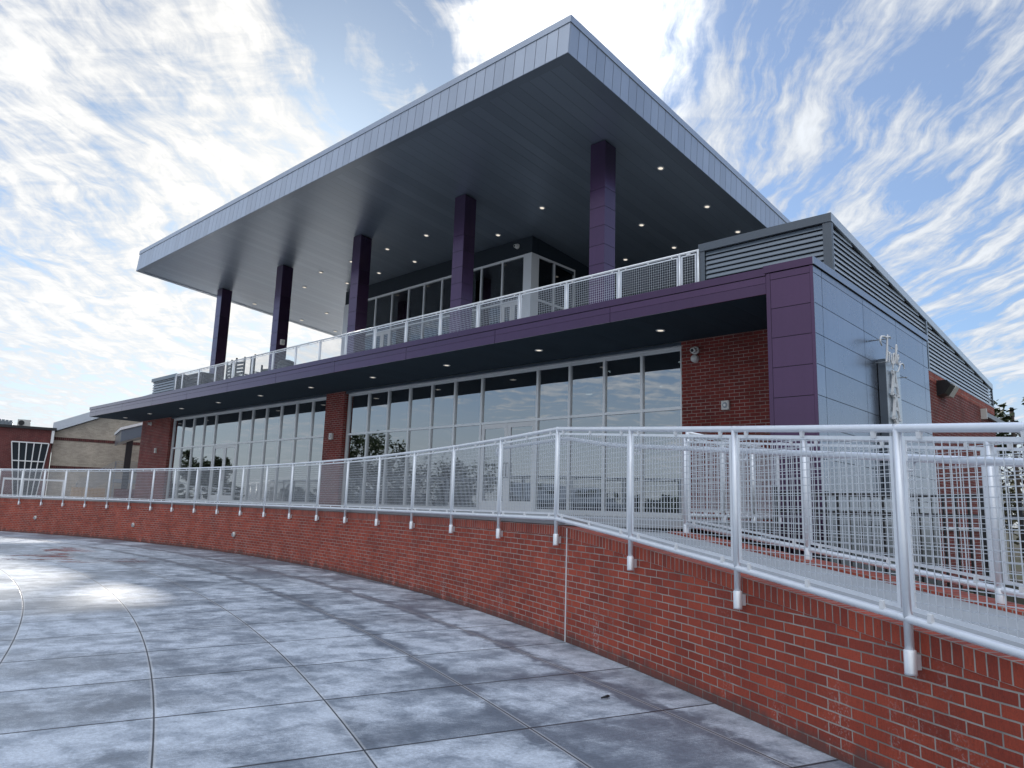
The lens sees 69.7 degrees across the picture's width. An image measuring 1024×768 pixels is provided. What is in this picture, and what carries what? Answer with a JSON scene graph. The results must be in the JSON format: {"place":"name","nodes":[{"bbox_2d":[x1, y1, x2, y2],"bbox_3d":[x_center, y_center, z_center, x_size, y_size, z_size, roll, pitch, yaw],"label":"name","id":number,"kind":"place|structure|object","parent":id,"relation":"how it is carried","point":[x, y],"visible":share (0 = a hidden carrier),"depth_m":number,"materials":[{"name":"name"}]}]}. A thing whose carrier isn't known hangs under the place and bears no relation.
{"place":"outdoors","nodes":[
{"label":"outdoors","id":0,"kind":"place"},
{"bbox_2d":[0,531,854,767],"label":"plaza","id":1,"kind":"structure","parent":0,"point":[120,654],"depth_m":6.08,"materials":[{"name":"concrete"}]},
{"bbox_2d":[0,498,1023,767],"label":"retaining wall","id":2,"kind":"structure","parent":1,"relation":"on","point":[824,674],"depth_m":6.32,"materials":[{"name":"red brick"}]},
{"bbox_2d":[0,495,772,528],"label":"deck","id":3,"kind":"structure","parent":2,"relation":"on","point":[679,523],"depth_m":11.80,"materials":[{"name":"concrete"}]},
{"bbox_2d":[685,432,781,523],"bbox_3d":[3.023,1.312,9.822,0.066,1.081,2.959,-6,-13,40],"label":"guardrail","id":4,"kind":"object","parent":3,"relation":"on","point":[753,493],"visible":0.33,"depth_m":9.88,"materials":[{"name":"metal"}]},
{"bbox_2d":[0,422,1023,675],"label":"guardrail","id":5,"kind":"object","parent":2,"relation":"on","point":[898,456],"visible":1,"depth_m":5.62,"materials":[{"name":"metal"}]},
{"bbox_2d":[590,523,1023,648],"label":"ramp","id":6,"kind":"structure","parent":2,"relation":"on","point":[1012,623],"depth_m":5.27,"materials":[{"name":"concrete"}]},
{"bbox_2d":[0,0,1023,527],"label":"sky","id":7,"kind":"structure","parent":0,"point":[124,124],"materials":[{"name":"blue"}]},
{"bbox_2d":[89,15,996,589],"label":"terrace building","id":8,"kind":"structure","parent":0,"point":[581,133],"depth_m":18.75,"materials":[{"name":"grey metal"}]},
{"bbox_2d":[185,372,222,386],"bbox_3d":[-12.417,0.166,29.491,1.500,1.040,0.860,-7,-13,42],"label":"patio table","id":9,"kind":"object","parent":8,"relation":"on","point":[193,377],"visible":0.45,"depth_m":29.34,"materials":[{"name":"grey metal"}]},
{"bbox_2d":[209,445,224,500],"bbox_3d":[-11.448,3.470,28.453,0.928,2.180,0.132,-7,-13,42],"label":"door","id":10,"kind":"structure","parent":8,"relation":"in","point":[218,453],"depth_m":28.55,"materials":[{"name":"white paint"}]},
{"bbox_2d":[220,444,235,502],"bbox_3d":[-10.762,3.383,27.822,0.928,2.180,0.132,-7,-13,42],"label":"door","id":11,"kind":"structure","parent":8,"relation":"in","point":[230,450],"depth_m":27.90,"materials":[{"name":"white paint"}]},
{"bbox_2d":[225,360,232,378],"bbox_3d":[-10.401,-0.215,27.581,0.535,1.270,0.550,10,-12,-38],"label":"slat chair","id":12,"kind":"object","parent":8,"relation":"on","point":[230,373],"visible":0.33,"depth_m":27.43,"materials":[{"name":"grey metal"}]},
{"bbox_2d":[234,357,247,376],"bbox_3d":[-9.783,-0.307,26.931,0.550,1.270,0.535,-5,-12,34],"label":"slat chair","id":13,"kind":"object","parent":8,"relation":"on","point":[238,366],"visible":0.3,"depth_m":26.76,"materials":[{"name":"grey metal"}]},
{"bbox_2d":[165,397,325,505],"bbox_3d":[-10.309,2.700,27.608,11.906,3.502,0.120,-7,-13,42],"label":"window","id":14,"kind":"structure","parent":8,"relation":"in","point":[292,432],"depth_m":26.62,"materials":[{"name":"clear glass"}]},
{"bbox_2d":[249,354,256,373],"bbox_3d":[-9.098,-0.372,26.422,0.535,1.270,0.550,8,-12,-32],"label":"slat chair","id":15,"kind":"object","parent":8,"relation":"on","point":[253,365],"visible":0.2,"depth_m":26.16,"materials":[{"name":"grey metal"}]},
{"bbox_2d":[277,360,293,367],"bbox_3d":[-7.792,-0.360,25.320,0.630,0.955,0.630,-7,-13,42],"label":"trash can","id":16,"kind":"object","parent":8,"relation":"on","point":[286,361],"visible":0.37,"depth_m":25.12,"materials":[{"name":"black paint"}]},
{"bbox_2d":[328,433,333,439],"bbox_3d":[-5.709,1.646,23.156,0.160,0.200,0.094,-7,-13,42],"label":"alarm sounder","id":17,"kind":"object","parent":8,"relation":"attached to","point":[330,436],"visible":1,"depth_m":23.11,"materials":[{"name":"white plastic"}]},
{"bbox_2d":[376,332,381,347],"bbox_3d":[-5.192,-0.674,28.020,0.466,2.605,0.132,-7,-13,42],"label":"chair","id":18,"kind":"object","parent":8,"relation":"in","point":[379,344],"depth_m":28.18,"materials":[{"name":"white paint"}]},
{"bbox_2d":[381,331,388,346],"bbox_3d":[-4.844,-0.718,27.700,0.466,2.605,0.132,-7,-13,42],"label":"chair","id":19,"kind":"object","parent":8,"relation":"in","point":[386,341],"depth_m":27.91,"materials":[{"name":"white paint"}]},
{"bbox_2d":[346,254,524,349],"bbox_3d":[-3.151,-1.652,26.364,9.696,4.120,0.120,-7,-13,42],"label":"upper window","id":20,"kind":"structure","parent":8,"relation":"in","point":[505,277],"depth_m":26.13,"materials":[{"name":"clear glass"}]},
{"bbox_2d":[174,249,699,389],"bbox_3d":[-5.032,-0.943,21.762,23.416,1.096,0.066,-7,-13,42],"label":"guardrail","id":21,"kind":"object","parent":8,"relation":"on","point":[678,276],"visible":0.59,"depth_m":17.92,"materials":[{"name":"metal"}]},
{"bbox_2d":[479,423,507,510],"bbox_3d":[-0.483,2.085,18.359,0.909,2.180,0.132,-7,-13,42],"label":"door","id":22,"kind":"structure","parent":8,"relation":"in","point":[492,431],"depth_m":18.44,"materials":[{"name":"white paint"}]},
{"bbox_2d":[502,303,511,321],"bbox_3d":[-0.205,-1.304,23.429,0.441,2.605,0.132,-7,-13,42],"label":"door","id":23,"kind":"structure","parent":8,"relation":"in","point":[506,309],"depth_m":23.65,"materials":[{"name":"white paint"}]},
{"bbox_2d":[341,347,682,518],"bbox_3d":[-0.818,1.501,18.872,11.816,3.502,0.120,-7,-13,42],"label":"window","id":24,"kind":"structure","parent":8,"relation":"in","point":[641,389],"depth_m":17.55,"materials":[{"name":"clear glass"}]},
{"bbox_2d":[512,301,521,319],"bbox_3d":[0.124,-1.345,23.126,0.441,2.605,0.132,-7,-13,42],"label":"door","id":25,"kind":"structure","parent":8,"relation":"in","point":[514,303],"depth_m":23.39,"materials":[{"name":"white paint"}]},
{"bbox_2d":[505,421,534,511],"bbox_3d":[0.190,2.000,17.740,0.909,2.180,0.132,-7,-13,42],"label":"door","id":26,"kind":"structure","parent":8,"relation":"in","point":[516,428],"depth_m":17.77,"materials":[{"name":"white paint"}]},
{"bbox_2d":[536,255,574,314],"bbox_3d":[1.383,-1.948,23.804,0.100,4.120,1.920,-7,-13,42],"label":"upper window","id":27,"kind":"structure","parent":8,"relation":"in","point":[548,273],"depth_m":23.86,"materials":[{"name":"clear glass"}]},
{"bbox_2d":[690,346,699,362],"bbox_3d":[3.643,-0.600,14.716,0.170,0.335,0.160,-7,-13,42],"label":"security camera","id":28,"kind":"object","parent":8,"relation":"attached to","point":[695,350],"visible":1,"depth_m":14.68,"materials":[{"name":"white plastic"}]},
{"bbox_2d":[721,400,729,409],"bbox_3d":[4.104,0.408,14.129,0.160,0.180,0.084,-7,-13,42],"label":"alarm sounder","id":29,"kind":"object","parent":8,"relation":"attached to","point":[725,404],"visible":1,"depth_m":14.09,"materials":[{"name":"white plastic"}]},
{"bbox_2d":[870,334,906,493],"bbox_3d":[6.711,0.562,13.012,0.250,2.800,1.523,-7,-13,42],"label":"sign","id":30,"kind":"object","parent":8,"relation":"attached to","point":[889,377],"visible":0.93,"depth_m":13.02,"materials":[{"name":"metal"}]},
{"bbox_2d":[936,380,958,397],"bbox_3d":[9.839,0.124,16.578,0.307,0.340,0.690,-7,-13,42],"label":"wall lamp","id":31,"kind":"object","parent":8,"relation":"attached to","point":[946,389],"visible":1,"depth_m":16.41,"materials":[{"name":"black metal"}]},
{"bbox_2d":[940,527,991,530],"bbox_3d":[10.865,3.436,17.411,0.080,0.080,5.200,-7,-13,42],"label":"wall pipe","id":32,"kind":"object","parent":8,"relation":"attached to","point":[952,529],"depth_m":16.66,"materials":[{"name":"grey metal"}]},
{"bbox_2d":[963,528,1023,604],"bbox_3d":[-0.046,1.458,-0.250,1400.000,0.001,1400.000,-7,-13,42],"label":"ground","id":33,"kind":"structure","parent":0,"point":[1018,577],"depth_m":24.91,"materials":[{"name":"grey concrete"}]},
{"bbox_2d":[668,531,1023,615],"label":"ramp curb wall","id":34,"kind":"structure","parent":33,"relation":"on","point":[956,593],"depth_m":5.91,"materials":[{"name":"red brick"}]},
{"bbox_2d":[683,437,1023,603],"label":"guardrail","id":35,"kind":"object","parent":34,"relation":"on","point":[996,535],"visible":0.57,"depth_m":5.97,"materials":[{"name":"metal"}]},
{"bbox_2d":[772,487,1023,602],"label":"picket fence","id":36,"kind":"object","parent":33,"relation":"on","point":[925,514],"visible":0.25,"depth_m":8.57,"materials":[{"name":"black paint"}]},
{"bbox_2d":[980,408,1020,435],"bbox_3d":[19.232,4.242,25.972,0.637,4.500,19.280,-7,-13,42],"label":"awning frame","id":37,"kind":"object","parent":33,"relation":"on","point":[985,414],"visible":0.42,"depth_m":19.85,"materials":[{"name":"grey metal"}]},
{"bbox_2d":[989,397,1023,485],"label":"tree","id":38,"kind":"object","parent":33,"relation":"on","point":[1001,415],"visible":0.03,"depth_m":33.16,"materials":[{"name":"green plant"}]},
{"bbox_2d":[999,434,1023,483],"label":"tree","id":39,"kind":"object","parent":33,"relation":"on","point":[1012,473],"visible":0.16,"depth_m":34.69,"materials":[{"name":"green plant"}]},
{"bbox_2d":[1000,467,1023,544],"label":"tree","id":40,"kind":"object","parent":33,"relation":"on","point":[1012,502],"visible":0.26,"depth_m":44.81,"materials":[{"name":"green plant"}]},
{"bbox_2d":[1009,408,1023,559],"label":"utility pole","id":41,"kind":"object","parent":33,"relation":"on","point":[1013,434],"visible":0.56,"depth_m":32.73,"materials":[{"name":"brown wood"}]},
{"label":"pavement","id":42,"kind":"structure","parent":0,"visible":0},
{"bbox_2d":[0,424,56,499],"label":"brick hall","id":43,"kind":"structure","parent":42,"relation":"on","point":[25,447],"depth_m":41.22,"materials":[{"name":"dark red brick"},{"name":"glass"},{"name":"silver metal"}]},
{"bbox_2d":[0,419,13,424],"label":"rooftop screen","id":44,"kind":"object","parent":43,"relation":"on","point":[7,422],"visible":0.55,"depth_m":42.01,"materials":[{"name":"metal"}]},
{"bbox_2d":[17,419,30,425],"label":"air conditioner","id":45,"kind":"object","parent":43,"relation":"on","point":[22,422],"visible":0.7,"depth_m":42.19,"materials":[{"name":"white metal"}]},
{"bbox_2d":[11,441,48,498],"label":"window","id":46,"kind":"structure","parent":43,"relation":"in","point":[24,455],"depth_m":41.23,"materials":[{"name":"black glass"}]},
{"bbox_2d":[1,477,64,496],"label":"guardrail","id":47,"kind":"structure","parent":42,"relation":"on","point":[4,478],"depth_m":36.16,"materials":[{"name":"grey metal"}]},
{"bbox_2d":[70,487,104,501],"bbox_3d":[-21.828,6.270,37.635,1.500,1.900,1.100,8,-11,-31],"label":"crate","id":48,"kind":"object","parent":42,"relation":"on","point":[83,494],"visible":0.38,"depth_m":37.26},
{"bbox_2d":[45,394,151,499],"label":"gym building","id":49,"kind":"structure","parent":42,"relation":"on","point":[84,441],"depth_m":43.26,"materials":[{"name":"beige concrete"}]},
{"bbox_2d":[76,461,137,498],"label":"stair railing","id":50,"kind":"object","parent":42,"relation":"on","point":[118,480],"visible":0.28,"depth_m":41.99,"materials":[{"name":"grey metal"}]},
{"bbox_2d":[113,422,142,502],"bbox_3d":[-19.746,4.489,41.550,4.920,6.860,4.200,8,-11,-31],"label":"entrance canopy","id":51,"kind":"object","parent":42,"relation":"on","point":[128,435],"visible":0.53,"depth_m":39.12,"materials":[{"name":"metal"}]}
]}

